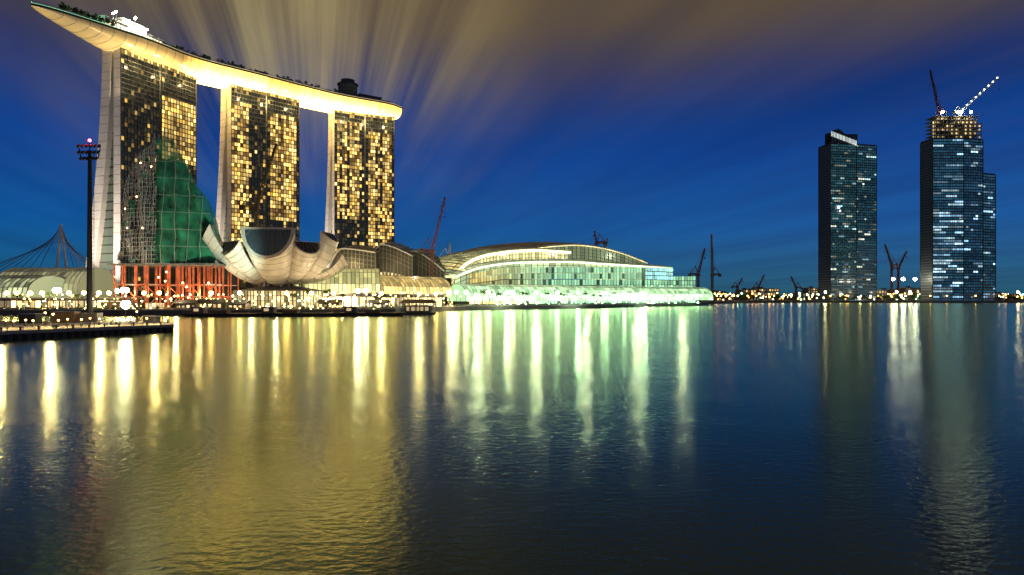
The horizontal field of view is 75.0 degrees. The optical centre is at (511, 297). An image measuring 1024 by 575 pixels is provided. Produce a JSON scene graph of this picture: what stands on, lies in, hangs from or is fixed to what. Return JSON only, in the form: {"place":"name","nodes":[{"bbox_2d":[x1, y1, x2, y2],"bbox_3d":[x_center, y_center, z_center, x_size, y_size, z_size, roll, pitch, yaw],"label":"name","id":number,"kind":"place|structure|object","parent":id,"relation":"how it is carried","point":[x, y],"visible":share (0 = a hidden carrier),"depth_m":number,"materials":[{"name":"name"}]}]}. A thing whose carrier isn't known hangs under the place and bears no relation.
{"place":"outdoors","nodes":[
{"label":"outdoors","id":0,"kind":"place"},
{"bbox_2d":[0,303,1023,574],"bbox_3d":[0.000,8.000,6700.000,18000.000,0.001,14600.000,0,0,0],"label":"water","id":1,"kind":"structure","parent":0,"point":[800,439],"depth_m":36.21,"materials":[{"name":"blue liquid"}]},
{"bbox_2d":[0,311,173,340],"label":"dock","id":2,"kind":"object","parent":1,"relation":"in","point":[74,328],"visible":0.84,"depth_m":143.73,"materials":[{"name":"concrete"}]},
{"bbox_2d":[76,139,100,312],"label":"floodlight mast","id":3,"kind":"object","parent":2,"relation":"on","point":[89,286],"visible":0.93,"depth_m":170.55,"materials":[{"name":"metal"}]},
{"bbox_2d":[121,300,129,321],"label":"floodlight","id":4,"kind":"object","parent":2,"relation":"on","point":[125,304],"visible":0.72,"depth_m":171.39,"materials":[{"name":"grey metal"}]},
{"bbox_2d":[180,302,257,316],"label":"work barge","id":5,"kind":"object","parent":1,"relation":"on","point":[199,311],"visible":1,"depth_m":270.31,"materials":[{"name":"grey metal"}]},
{"bbox_2d":[255,302,341,316],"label":"work barge","id":6,"kind":"object","parent":1,"relation":"on","point":[268,311],"visible":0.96,"depth_m":274.34,"materials":[{"name":"grey metal"}]},
{"bbox_2d":[339,302,404,315],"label":"work barge","id":7,"kind":"object","parent":1,"relation":"on","point":[350,310],"visible":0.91,"depth_m":282.00,"materials":[{"name":"grey metal"}]},
{"bbox_2d":[400,299,436,314],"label":"floating pavilion","id":8,"kind":"structure","parent":1,"relation":"on","point":[416,309],"depth_m":302.93,"materials":[{"name":"concrete"}]},
{"bbox_2d":[0,298,1023,315],"bbox_3d":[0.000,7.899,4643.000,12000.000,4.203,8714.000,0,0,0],"label":"ground","id":9,"kind":"structure","parent":0,"point":[112,313],"depth_m":435.16,"materials":[{"name":"concrete"}]},
{"bbox_2d":[9,293,21,299],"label":"palm tree","id":10,"kind":"object","parent":9,"relation":"on","point":[16,296],"visible":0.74,"depth_m":304.96,"materials":[{"name":"green plant"}]},
{"bbox_2d":[42,292,54,308],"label":"palm tree","id":11,"kind":"object","parent":9,"relation":"on","point":[48,293],"visible":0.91,"depth_m":304.48,"materials":[{"name":"green plant"}]},
{"bbox_2d":[52,287,57,308],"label":"floodlight","id":12,"kind":"object","parent":9,"relation":"on","point":[55,290],"visible":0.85,"depth_m":299.76,"materials":[{"name":"grey metal"}]},
{"bbox_2d":[57,287,61,308],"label":"floodlight","id":13,"kind":"object","parent":9,"relation":"on","point":[59,289],"visible":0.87,"depth_m":302.89,"materials":[{"name":"grey metal"}]},
{"bbox_2d":[0,267,141,308],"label":"conservatory hall","id":14,"kind":"structure","parent":9,"relation":"on","point":[36,281],"depth_m":345.34,"materials":[{"name":"beige glass"}]},
{"bbox_2d":[0,224,143,297],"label":"cable stayed footbridge","id":15,"kind":"object","parent":9,"relation":"on","point":[61,235],"visible":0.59,"depth_m":419.86,"materials":[{"name":"white metal"}]},
{"bbox_2d":[69,293,81,306],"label":"palm tree","id":16,"kind":"object","parent":9,"relation":"on","point":[77,295],"visible":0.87,"depth_m":303.80,"materials":[{"name":"green plant"}]},
{"bbox_2d":[82,47,196,304],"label":"hotel tower","id":17,"kind":"structure","parent":9,"relation":"on","point":[143,100],"depth_m":485.84,"materials":[{"name":"grey"}]},
{"bbox_2d":[121,49,195,303],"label":"windows","id":18,"kind":"structure","parent":17,"relation":"in","point":[122,50],"depth_m":494.88,"materials":[{"name":"yellow glass"}]},
{"bbox_2d":[100,263,239,308],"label":"red support frame","id":19,"kind":"object","parent":9,"relation":"on","point":[183,281],"visible":0.88,"depth_m":335.84,"materials":[{"name":"metal"}]},
{"bbox_2d":[117,127,215,263],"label":"scaffold poles","id":20,"kind":"object","parent":19,"relation":"on","point":[143,248],"visible":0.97,"depth_m":329.55,"materials":[{"name":"grey metal"}]},
{"bbox_2d":[127,137,220,263],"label":"netting","id":21,"kind":"object","parent":19,"relation":"on","point":[167,149],"visible":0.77,"depth_m":330.70,"materials":[{"name":"green fabric"}]},
{"bbox_2d":[175,300,199,308],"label":"site cabin","id":22,"kind":"object","parent":9,"relation":"on","point":[187,303],"visible":0.6,"depth_m":302.00,"materials":[{"name":"metal"}]},
{"bbox_2d":[198,299,228,308],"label":"site cabin","id":23,"kind":"object","parent":9,"relation":"on","point":[215,302],"visible":0.63,"depth_m":306.00,"materials":[{"name":"metal"}]},
{"bbox_2d":[226,300,251,308],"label":"site cabin","id":24,"kind":"object","parent":9,"relation":"on","point":[229,302],"visible":0.52,"depth_m":304.34,"materials":[{"name":"metal"}]},
{"bbox_2d":[216,83,299,289],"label":"hotel tower","id":25,"kind":"structure","parent":9,"relation":"on","point":[256,126],"depth_m":570.68,"materials":[{"name":"grey"}]},
{"bbox_2d":[30,1,401,118],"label":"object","id":26,"kind":"structure","parent":25,"relation":"on","point":[105,33],"depth_m":532.30,"materials":[{"name":"metal"}]},
{"bbox_2d":[232,84,298,289],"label":"windows","id":27,"kind":"structure","parent":25,"relation":"in","point":[242,166],"depth_m":574.77,"materials":[{"name":"yellow glass"}]},
{"bbox_2d":[239,143,277,287],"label":"tower crane","id":28,"kind":"object","parent":9,"relation":"on","point":[256,207],"visible":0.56,"depth_m":419.37,"materials":[{"name":"red metal"}]},
{"bbox_2d":[203,224,347,308],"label":"lotus museum","id":29,"kind":"structure","parent":9,"relation":"on","point":[283,260],"depth_m":332.13,"materials":[{"name":"white concrete"}]},
{"bbox_2d":[287,293,297,308],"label":"palm tree","id":30,"kind":"object","parent":9,"relation":"on","point":[294,295],"visible":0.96,"depth_m":311.88,"materials":[{"name":"green plant"}]},
{"bbox_2d":[304,289,314,307],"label":"palm tree","id":31,"kind":"object","parent":9,"relation":"on","point":[307,291],"visible":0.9,"depth_m":314.80,"materials":[{"name":"green plant"}]},
{"bbox_2d":[321,289,331,293],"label":"palm tree","id":32,"kind":"object","parent":9,"relation":"on","point":[326,291],"visible":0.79,"depth_m":319.05,"materials":[{"name":"green plant"}]},
{"bbox_2d":[317,299,342,308],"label":"site cabin","id":33,"kind":"object","parent":9,"relation":"on","point":[320,302],"visible":0.76,"depth_m":318.00,"materials":[{"name":"metal"}]},
{"bbox_2d":[338,293,346,308],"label":"palm tree","id":34,"kind":"object","parent":9,"relation":"on","point":[341,295],"visible":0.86,"depth_m":321.88,"materials":[{"name":"green plant"}]},
{"bbox_2d":[4,301,686,308],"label":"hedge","id":35,"kind":"object","parent":9,"relation":"on","point":[157,307],"visible":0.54,"depth_m":320.31,"materials":[{"name":"green plant"}]},
{"bbox_2d":[14,294,698,309],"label":"work lights","id":36,"kind":"object","parent":9,"relation":"on","point":[282,300],"visible":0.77,"depth_m":311.61,"materials":[{"name":"grey metal"}]},
{"bbox_2d":[325,110,394,267],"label":"hotel tower","id":37,"kind":"structure","parent":9,"relation":"on","point":[360,201],"depth_m":643.46,"materials":[{"name":"grey"}]},
{"bbox_2d":[335,110,393,252],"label":"windows","id":38,"kind":"structure","parent":37,"relation":"in","point":[379,231],"depth_m":643.55,"materials":[{"name":"yellow glass"}]},
{"bbox_2d":[363,288,367,307],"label":"floodlight","id":39,"kind":"object","parent":9,"relation":"on","point":[365,290],"visible":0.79,"depth_m":321.83,"materials":[{"name":"grey metal"}]},
{"bbox_2d":[0,301,741,310],"bbox_3d":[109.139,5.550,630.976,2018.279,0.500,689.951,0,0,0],"label":"quay kerb","id":40,"kind":"structure","parent":9,"relation":"on","point":[306,309],"depth_m":292.18,"materials":[{"name":"concrete"}]},
{"bbox_2d":[295,268,452,307],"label":"shopping mall","id":41,"kind":"structure","parent":9,"relation":"on","point":[348,282],"depth_m":372.08,"materials":[{"name":"beige glass"}]},
{"bbox_2d":[328,242,449,304],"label":"stepped roofs","id":42,"kind":"structure","parent":41,"relation":"on","point":[393,258],"depth_m":470.00,"materials":[{"name":"brown metal"}]},
{"bbox_2d":[0,300,747,308],"bbox_3d":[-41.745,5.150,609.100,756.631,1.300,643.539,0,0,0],"label":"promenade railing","id":43,"kind":"object","parent":9,"relation":"on","point":[304,308],"visible":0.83,"depth_m":292.69,"materials":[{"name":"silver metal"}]},
{"bbox_2d":[367,300,389,307],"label":"site cabin","id":44,"kind":"object","parent":9,"relation":"on","point":[375,302],"visible":0.79,"depth_m":326.00,"materials":[{"name":"metal"}]},
{"bbox_2d":[418,197,445,276],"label":"tower crane","id":45,"kind":"object","parent":9,"relation":"on","point":[430,251],"visible":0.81,"depth_m":479.08,"materials":[{"name":"brown metal"}]},
{"bbox_2d":[438,243,450,278],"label":"tower crane","id":46,"kind":"object","parent":9,"relation":"on","point":[448,252],"visible":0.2,"depth_m":559.31,"materials":[{"name":"white metal"}]},
{"bbox_2d":[439,242,712,304],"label":"convention center","id":47,"kind":"structure","parent":9,"relation":"on","point":[524,267],"depth_m":544.31,"materials":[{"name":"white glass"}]},
{"bbox_2d":[593,231,606,280],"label":"tower crane","id":48,"kind":"object","parent":9,"relation":"on","point":[596,242],"visible":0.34,"depth_m":698.97,"materials":[{"name":"brown"}]},
{"bbox_2d":[688,248,705,301],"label":"tower crane","id":49,"kind":"object","parent":9,"relation":"on","point":[697,274],"visible":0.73,"depth_m":719.07,"materials":[{"name":"brown metal"}]},
{"bbox_2d":[710,234,720,301],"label":"tower crane","id":50,"kind":"object","parent":9,"relation":"on","point":[712,274],"visible":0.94,"depth_m":798.79,"materials":[{"name":"black metal"}]},
{"bbox_2d":[714,291,734,299],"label":"office block","id":51,"kind":"structure","parent":9,"relation":"on","point":[724,292],"depth_m":1262.12,"materials":[{"name":"concrete"}]},
{"bbox_2d":[731,278,742,289],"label":"tower crane","id":52,"kind":"object","parent":9,"relation":"on","point":[737,286],"visible":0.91,"depth_m":1149.08,"materials":[{"name":"brown metal"}]},
{"bbox_2d":[735,288,757,300],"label":"office block","id":53,"kind":"structure","parent":9,"relation":"on","point":[740,291],"depth_m":1132.06,"materials":[{"name":"concrete"}]},
{"bbox_2d":[752,274,764,290],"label":"tower crane","id":54,"kind":"object","parent":9,"relation":"on","point":[758,287],"visible":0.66,"depth_m":1149.02,"materials":[{"name":"brown metal"}]},
{"bbox_2d":[745,291,778,300],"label":"office block","id":55,"kind":"structure","parent":9,"relation":"on","point":[761,294],"depth_m":1085.66,"materials":[{"name":"concrete"}]},
{"bbox_2d":[748,287,779,299],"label":"office block","id":56,"kind":"structure","parent":9,"relation":"on","point":[761,289],"depth_m":1164.73,"materials":[{"name":"concrete"}]},
{"bbox_2d":[790,276,802,296],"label":"tower crane","id":57,"kind":"object","parent":9,"relation":"on","point":[795,285],"visible":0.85,"depth_m":1149.14,"materials":[{"name":"brown metal"}]},
{"bbox_2d":[792,291,817,299],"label":"office block","id":58,"kind":"structure","parent":9,"relation":"on","point":[804,293],"depth_m":1171.65,"materials":[{"name":"concrete"}]},
{"bbox_2d":[818,129,876,300],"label":"skyscraper","id":59,"kind":"structure","parent":9,"relation":"on","point":[847,214],"depth_m":1016.12,"materials":[{"name":"black glass"}]},
{"bbox_2d":[831,131,875,299],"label":"windows","id":60,"kind":"structure","parent":59,"relation":"in","point":[831,131],"depth_m":1015.67,"materials":[{"name":"blue glass"}]},
{"bbox_2d":[704,293,1023,300],"bbox_3d":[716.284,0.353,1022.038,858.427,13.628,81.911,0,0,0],"label":"distant trees","id":61,"kind":"object","parent":9,"relation":"on","point":[787,297],"visible":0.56,"depth_m":1007.44,"materials":[{"name":"green plant"}]},
{"bbox_2d":[714,293,1023,300],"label":"distant lamps","id":62,"kind":"object","parent":9,"relation":"on","point":[842,296],"visible":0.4,"depth_m":992.11,"materials":[{"name":"yellow metal"}]},
{"bbox_2d":[877,290,887,300],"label":"office block","id":63,"kind":"structure","parent":9,"relation":"on","point":[882,292],"depth_m":1095.94,"materials":[{"name":"concrete"}]},
{"bbox_2d":[884,244,898,300],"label":"tower crane","id":64,"kind":"object","parent":9,"relation":"on","point":[891,273],"visible":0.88,"depth_m":1048.85,"materials":[{"name":"brown metal"}]},
{"bbox_2d":[886,288,896,300],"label":"office block","id":65,"kind":"structure","parent":9,"relation":"on","point":[894,291],"depth_m":1138.51,"materials":[{"name":"concrete"}]},
{"bbox_2d":[893,251,906,300],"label":"tower crane","id":66,"kind":"object","parent":9,"relation":"on","point":[897,268],"visible":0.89,"depth_m":1059.07,"materials":[{"name":"brown metal"}]},
{"bbox_2d":[900,286,918,300],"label":"office block","id":67,"kind":"structure","parent":9,"relation":"on","point":[903,291],"depth_m":1124.39,"materials":[{"name":"concrete"}]},
{"bbox_2d":[907,288,919,300],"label":"office block","id":68,"kind":"structure","parent":9,"relation":"on","point":[915,291],"depth_m":1099.60,"materials":[{"name":"concrete"}]},
{"bbox_2d":[920,111,995,300],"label":"skyscraper under construction","id":69,"kind":"structure","parent":9,"relation":"on","point":[957,224],"depth_m":945.23,"materials":[{"name":"black glass"}]},
{"bbox_2d":[929,70,946,118],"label":"tower crane","id":70,"kind":"object","parent":69,"relation":"on","point":[936,98],"visible":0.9,"depth_m":954.39,"materials":[{"name":"brown metal"}]},
{"bbox_2d":[933,111,994,300],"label":"windows","id":71,"kind":"structure","parent":69,"relation":"in","point":[942,111],"depth_m":940.25,"materials":[{"name":"blue glass"}]},
{"bbox_2d":[953,76,999,118],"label":"tower crane","id":72,"kind":"object","parent":69,"relation":"on","point":[973,99],"visible":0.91,"depth_m":953.94,"materials":[{"name":"white metal"}]},
{"bbox_2d":[996,292,1017,300],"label":"office block","id":73,"kind":"structure","parent":9,"relation":"on","point":[998,293],"depth_m":1109.83,"materials":[{"name":"concrete"}]},
{"bbox_2d":[802,286,817,292],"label":"office block","id":74,"kind":"structure","parent":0,"point":[810,289],"depth_m":1239.52,"materials":[{"name":"concrete"}]}
]}

